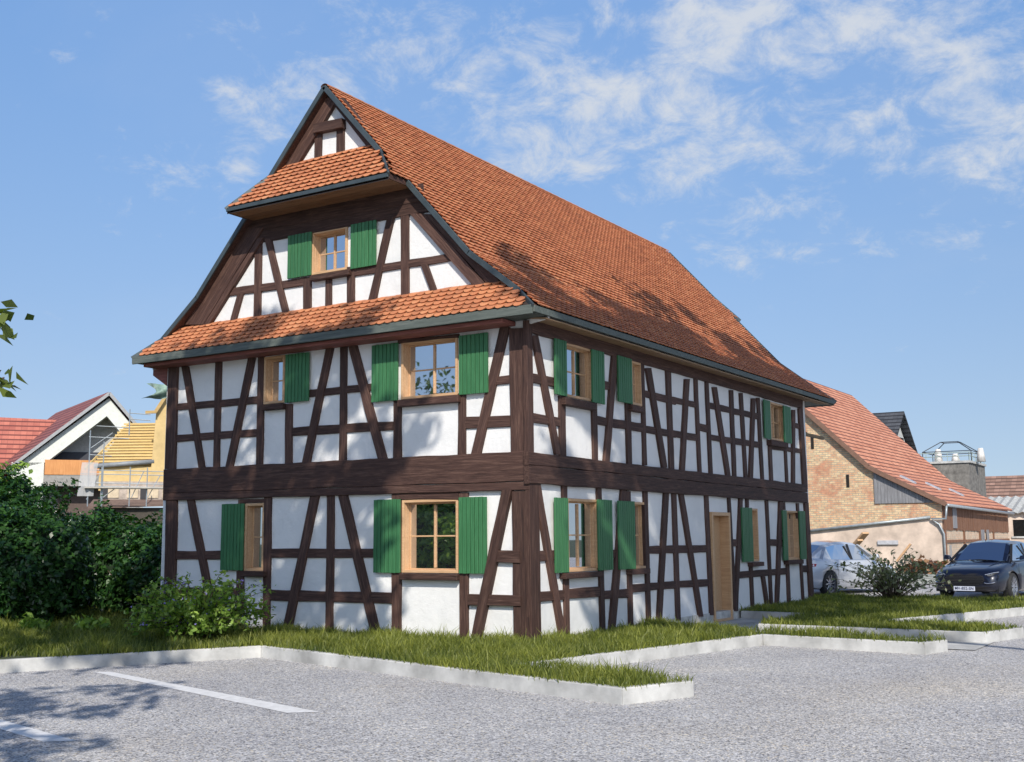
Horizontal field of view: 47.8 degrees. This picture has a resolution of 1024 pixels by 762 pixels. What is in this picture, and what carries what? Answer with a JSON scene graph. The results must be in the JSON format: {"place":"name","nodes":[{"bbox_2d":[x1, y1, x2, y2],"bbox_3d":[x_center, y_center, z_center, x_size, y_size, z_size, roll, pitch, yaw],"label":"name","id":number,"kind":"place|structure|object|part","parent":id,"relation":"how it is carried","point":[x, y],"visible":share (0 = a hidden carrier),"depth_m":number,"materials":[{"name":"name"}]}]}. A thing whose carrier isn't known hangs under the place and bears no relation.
{"place":"outdoors","nodes":[
{"label":"outdoors","id":0,"kind":"place"},
{"bbox_2d":[88,398,166,526],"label":"unfinished house","id":1,"kind":"structure","parent":0,"point":[142,448],"depth_m":57.02,"materials":[{"name":"yellow wood"}]},
{"bbox_2d":[103,489,107,498],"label":"window","id":2,"kind":"structure","parent":1,"relation":"in","point":[105,491],"depth_m":56.15,"materials":[{"name":"grey glass"}]},
{"bbox_2d":[108,489,118,497],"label":"window","id":3,"kind":"structure","parent":1,"relation":"in","point":[115,493],"depth_m":56.26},
{"bbox_2d":[77,409,162,505],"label":"scaffold","id":4,"kind":"object","parent":1,"relation":"attached to","point":[88,473],"visible":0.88,"depth_m":51.72,"materials":[{"name":"grey metal"}]},
{"bbox_2d":[127,489,137,497],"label":"window","id":5,"kind":"structure","parent":1,"relation":"in","point":[135,495],"depth_m":56.54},
{"bbox_2d":[140,489,145,498],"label":"window","id":6,"kind":"structure","parent":1,"relation":"in","point":[142,491],"depth_m":56.67,"materials":[{"name":"grey glass"}]},
{"bbox_2d":[148,489,157,497],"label":"window","id":7,"kind":"structure","parent":1,"relation":"in","point":[154,494],"depth_m":56.83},
{"bbox_2d":[144,383,166,398],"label":"tarpaulin","id":8,"kind":"object","parent":1,"relation":"on","point":[161,391],"visible":0.44,"depth_m":40.08,"materials":[{"name":"green plastic"}]},
{"bbox_2d":[0,616,919,690],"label":"lawn","id":9,"kind":"structure","parent":0,"point":[12,657],"depth_m":14.99,"materials":[{"name":"plant"}]},
{"bbox_2d":[0,461,34,492],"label":"climbing shrub","id":10,"kind":"object","parent":9,"relation":"on","point":[22,464],"visible":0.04,"depth_m":29.44,"materials":[{"name":"green plant"}]},
{"bbox_2d":[15,612,53,630],"bbox_3d":[-7.755,3.980,18.694,0.598,0.485,0.574,-2,-8,11],"label":"wild plant","id":11,"kind":"object","parent":9,"relation":"on","point":[38,622],"visible":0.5,"depth_m":18.64,"materials":[{"name":"green plant"}]},
{"bbox_2d":[0,462,105,623],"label":"tall hedge","id":12,"kind":"object","parent":9,"relation":"on","point":[44,554],"visible":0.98,"depth_m":20.25,"materials":[{"name":"green plant"}]},
{"bbox_2d":[0,603,152,656],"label":"grass","id":13,"kind":"structure","parent":9,"relation":"on","point":[89,612],"depth_m":20.33,"materials":[{"name":"green plant"}]},
{"bbox_2d":[64,614,114,631],"bbox_3d":[-6.702,3.896,18.358,0.629,0.410,0.769,6,-10,-40],"label":"wild plant","id":14,"kind":"object","parent":9,"relation":"on","point":[91,622],"visible":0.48,"depth_m":18.25,"materials":[{"name":"green plant"}]},
{"bbox_2d":[68,495,162,616],"bbox_3d":[-8.033,3.655,24.108,2.958,2.624,7.077,6,-10,-41],"label":"hedge","id":15,"kind":"object","parent":9,"relation":"on","point":[126,557],"visible":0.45,"depth_m":22.98,"materials":[{"name":"green plant"}]},
{"bbox_2d":[122,570,275,639],"bbox_3d":[-4.605,3.349,17.110,2.226,1.070,2.217,-5,-9,32],"label":"flowering bush","id":16,"kind":"object","parent":9,"relation":"on","point":[205,613],"visible":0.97,"depth_m":16.79,"materials":[{"name":"green plant"}]},
{"bbox_2d":[131,83,836,638],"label":"half timbered house","id":17,"kind":"structure","parent":9,"relation":"on","point":[411,377],"depth_m":18.97,"materials":[{"name":"white paint"}]},
{"bbox_2d":[244,503,263,570],"bbox_3d":[-4.256,2.617,19.363,0.442,1.121,0.202,-5,-9,32],"label":"window","id":18,"kind":"structure","parent":17,"relation":"in","point":[254,512],"depth_m":19.43,"materials":[{"name":"brown wood"}]},
{"bbox_2d":[263,355,284,404],"bbox_3d":[-3.953,-0.011,19.516,0.470,0.805,0.202,-5,-9,32],"label":"window","id":19,"kind":"structure","parent":17,"relation":"in","point":[274,366],"depth_m":19.58,"materials":[{"name":"brown wood"}]},
{"bbox_2d":[312,227,347,274],"bbox_3d":[-2.974,-2.143,19.172,0.772,0.733,0.202,-5,-9,32],"label":"window","id":20,"kind":"structure","parent":17,"relation":"in","point":[330,247],"depth_m":19.25,"materials":[{"name":"brown wood"}]},
{"bbox_2d":[401,338,458,399],"bbox_3d":[-1.225,-0.191,17.801,1.072,0.908,0.202,-5,-9,32],"label":"window","id":21,"kind":"structure","parent":17,"relation":"in","point":[429,368],"depth_m":17.88,"materials":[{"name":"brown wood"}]},
{"bbox_2d":[402,499,458,572],"bbox_3d":[-1.190,2.341,17.445,1.048,1.098,0.202,-5,-9,32],"label":"window","id":22,"kind":"structure","parent":17,"relation":"in","point":[430,527],"depth_m":17.52,"materials":[{"name":"brown wood"}]},
{"bbox_2d":[566,343,591,401],"bbox_3d":[0.989,-0.130,18.080,0.152,0.844,0.885,-5,-9,32],"label":"window","id":23,"kind":"structure","parent":17,"relation":"in","point":[578,357],"depth_m":18.22,"materials":[{"name":"brown wood"}]},
{"bbox_2d":[568,498,597,571],"bbox_3d":[1.035,2.372,17.782,0.152,1.102,0.975,-5,-9,32],"label":"window","id":24,"kind":"structure","parent":17,"relation":"in","point":[583,556],"depth_m":17.93,"materials":[{"name":"brown wood"}]},
{"bbox_2d":[631,361,641,405],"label":"window","id":25,"kind":"structure","parent":17,"relation":"in","point":[636,367],"depth_m":19.89,"materials":[{"name":"brown wood"}]},
{"bbox_2d":[635,502,645,568],"bbox_3d":[2.094,2.597,19.442,0.152,1.106,0.450,-5,-9,32],"label":"window","id":26,"kind":"structure","parent":17,"relation":"in","point":[638,509],"depth_m":19.56,"materials":[{"name":"brown wood"}]},
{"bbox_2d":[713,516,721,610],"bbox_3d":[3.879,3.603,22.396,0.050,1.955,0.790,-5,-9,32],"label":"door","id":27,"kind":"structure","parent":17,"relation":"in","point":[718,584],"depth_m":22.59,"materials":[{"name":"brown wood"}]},
{"bbox_2d":[752,508,758,561],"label":"window","id":28,"kind":"structure","parent":17,"relation":"in","point":[754,511],"depth_m":24.07,"materials":[{"name":"brown wood"}]},
{"bbox_2d":[770,402,783,441],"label":"window","id":29,"kind":"structure","parent":17,"relation":"in","point":[776,409],"depth_m":25.87,"materials":[{"name":"brown wood"}]},
{"bbox_2d":[787,511,799,559],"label":"window","id":30,"kind":"structure","parent":17,"relation":"in","point":[792,523],"depth_m":26.19,"materials":[{"name":"brown wood"}]},
{"bbox_2d":[536,613,945,647],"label":"grass","id":31,"kind":"structure","parent":9,"relation":"on","point":[662,632],"depth_m":16.83,"materials":[{"name":"green plant"}]},
{"bbox_2d":[0,584,1023,761],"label":"parking lot","id":32,"kind":"structure","parent":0,"point":[764,703],"depth_m":10.68,"materials":[{"name":"grey asphalt"}]},
{"bbox_2d":[0,299,34,397],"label":"young tree","id":33,"kind":"object","parent":32,"relation":"on","point":[5,316],"visible":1,"depth_m":5.20,"materials":[{"name":"green plant"}]},
{"bbox_2d":[0,719,75,741],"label":"parking line","id":34,"kind":"object","parent":32,"relation":"on","point":[36,734],"visible":1,"depth_m":9.84,"materials":[{"name":"paint"}]},
{"bbox_2d":[96,672,317,712],"bbox_3d":[-3.555,3.370,12.619,0.257,0.001,4.916,7,-10,-42],"label":"parking line","id":35,"kind":"object","parent":32,"relation":"on","point":[267,705],"visible":1,"depth_m":12.10,"materials":[{"name":"paint"}]},
{"bbox_2d":[0,630,947,704],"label":"kerb","id":36,"kind":"structure","parent":32,"relation":"on","point":[608,693],"depth_m":14.82,"materials":[{"name":"concrete"}]},
{"bbox_2d":[811,540,895,594],"bbox_3d":[9.068,5.303,32.963,4.760,1.490,2.131,6,-10,-41],"label":"parked car","id":37,"kind":"object","parent":32,"relation":"on","point":[827,552],"visible":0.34,"depth_m":31.90,"materials":[{"name":"silver metal"}]},
{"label":"rear window","id":38,"kind":"part","parent":37,"relation":"part of","materials":[{"name":"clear glass"}]},
{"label":"side window","id":39,"kind":"part","parent":37,"relation":"part of","materials":[{"name":"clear glass"}]},
{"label":"side window","id":40,"kind":"part","parent":37,"relation":"part of","materials":[{"name":"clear glass"}]},
{"bbox_2d":[741,607,1023,641],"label":"kerb","id":41,"kind":"structure","parent":32,"relation":"on","point":[995,635],"depth_m":18.45,"materials":[{"name":"concrete"}]},
{"bbox_2d":[896,574,935,583],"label":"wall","id":42,"kind":"structure","parent":32,"relation":"on","point":[930,576],"depth_m":38.48,"materials":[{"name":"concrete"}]},
{"bbox_2d":[895,555,948,573],"bbox_3d":[14.266,6.556,39.811,2.507,1.175,1.830,-5,-9,32],"label":"debris pile","id":43,"kind":"object","parent":32,"relation":"on","point":[920,562],"visible":0.14,"depth_m":39.82,"materials":[{"name":"brown plant"}]},
{"bbox_2d":[896,543,911,561],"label":"plank","id":44,"kind":"object","parent":43,"relation":"on","point":[903,552],"visible":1,"depth_m":40.68,"materials":[{"name":"brown wood"}]},
{"bbox_2d":[935,540,1023,596],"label":"parked car","id":45,"kind":"object","parent":32,"relation":"on","point":[989,566],"visible":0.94,"depth_m":29.24,"materials":[{"name":"blue paint"}]},
{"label":"side window","id":46,"kind":"part","parent":45,"relation":"part of","materials":[{"name":"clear glass"}]},
{"bbox_2d":[988,496,1023,542],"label":"shed","id":47,"kind":"structure","parent":32,"relation":"on","point":[1015,504],"depth_m":66.66,"materials":[{"name":"white metal"}]},
{"bbox_2d":[1012,520,1023,537],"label":"window","id":48,"kind":"structure","parent":47,"relation":"in","point":[1018,525],"depth_m":66.40,"materials":[{"name":"black glass"}]},
{"bbox_2d":[0,0,1023,507],"label":"sky","id":49,"kind":"structure","parent":0,"point":[845,178],"materials":[{"name":"blue"}]},
{"bbox_2d":[711,618,994,649],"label":"path","id":50,"kind":"structure","parent":0,"point":[963,645],"depth_m":17.37,"materials":[{"name":"concrete"}]},
{"bbox_2d":[872,411,917,452],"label":"dark roofed house","id":51,"kind":"structure","parent":0,"point":[896,423],"depth_m":77.75,"materials":[{"name":"tile"}]},
{"bbox_2d":[805,379,1014,572],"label":"brick barn","id":52,"kind":"structure","parent":0,"point":[883,485],"depth_m":52.28,"materials":[{"name":"tile"}]},
{"bbox_2d":[811,437,813,448],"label":"slit window","id":53,"kind":"structure","parent":52,"relation":"in","point":[812,439],"depth_m":52.93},
{"bbox_2d":[846,475,849,486],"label":"slit window","id":54,"kind":"structure","parent":52,"relation":"in","point":[847,476],"depth_m":51.88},
{"bbox_2d":[952,507,957,527],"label":"shed door","id":55,"kind":"structure","parent":52,"relation":"in","point":[954,510],"depth_m":51.41,"materials":[{"name":"grey metal"}]},
{"bbox_2d":[981,530,984,540],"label":"shed door","id":56,"kind":"structure","parent":52,"relation":"in","point":[982,531],"depth_m":56.54,"materials":[{"name":"grey wood"}]},
{"bbox_2d":[985,475,1023,497],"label":"roof","id":57,"kind":"structure","parent":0,"point":[1005,486],"depth_m":91.99,"materials":[{"name":"brown tile"}]},
{"label":"ground","id":58,"kind":"structure","parent":0,"visible":0},
{"bbox_2d":[0,392,142,521],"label":"white gable house","id":59,"kind":"structure","parent":58,"relation":"on","point":[54,447],"depth_m":79.15,"materials":[{"name":"white paint"}]},
{"bbox_2d":[853,539,862,544],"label":"plank","id":60,"kind":"object","parent":58,"relation":"on","point":[858,541],"visible":0.36,"depth_m":41.42,"materials":[{"name":"brown wood"}]},
{"bbox_2d":[853,532,868,542],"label":"plank","id":61,"kind":"object","parent":60,"relation":"on","point":[863,535],"visible":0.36,"depth_m":41.56,"materials":[{"name":"brown wood"}]},
{"bbox_2d":[919,451,986,525],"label":"concrete tower block","id":62,"kind":"structure","parent":58,"relation":"on","point":[969,474],"depth_m":75.55,"materials":[{"name":"grey concrete"}]},
{"bbox_2d":[934,449,942,461],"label":"covered parasol","id":63,"kind":"object","parent":62,"relation":"on","point":[939,458],"visible":0.74,"depth_m":77.69,"materials":[{"name":"white fabric"}]},
{"bbox_2d":[922,441,980,462],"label":"pergola frame","id":64,"kind":"object","parent":62,"relation":"on","point":[951,451],"visible":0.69,"depth_m":78.12,"materials":[{"name":"metal"}]},
{"bbox_2d":[951,454,959,460],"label":"covered parasol","id":65,"kind":"object","parent":62,"relation":"on","point":[955,458],"visible":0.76,"depth_m":77.10,"materials":[{"name":"white fabric"}]},
{"bbox_2d":[976,448,985,461],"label":"covered parasol","id":66,"kind":"object","parent":62,"relation":"on","point":[980,455],"visible":1,"depth_m":76.25,"materials":[{"name":"white fabric"}]},
{"label":"lawn","id":67,"kind":"structure","parent":0,"visible":0},
{"bbox_2d":[739,590,1023,633],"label":"grass","id":68,"kind":"structure","parent":67,"relation":"on","point":[843,609],"depth_m":22.17,"materials":[{"name":"green plant"}]},
{"bbox_2d":[826,545,961,598],"bbox_3d":[8.728,4.436,26.668,3.014,1.300,2.933,-5,-9,32],"label":"shrub","id":69,"kind":"object","parent":67,"relation":"on","point":[892,586],"visible":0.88,"depth_m":26.52,"materials":[{"name":"green plant"}]}
]}

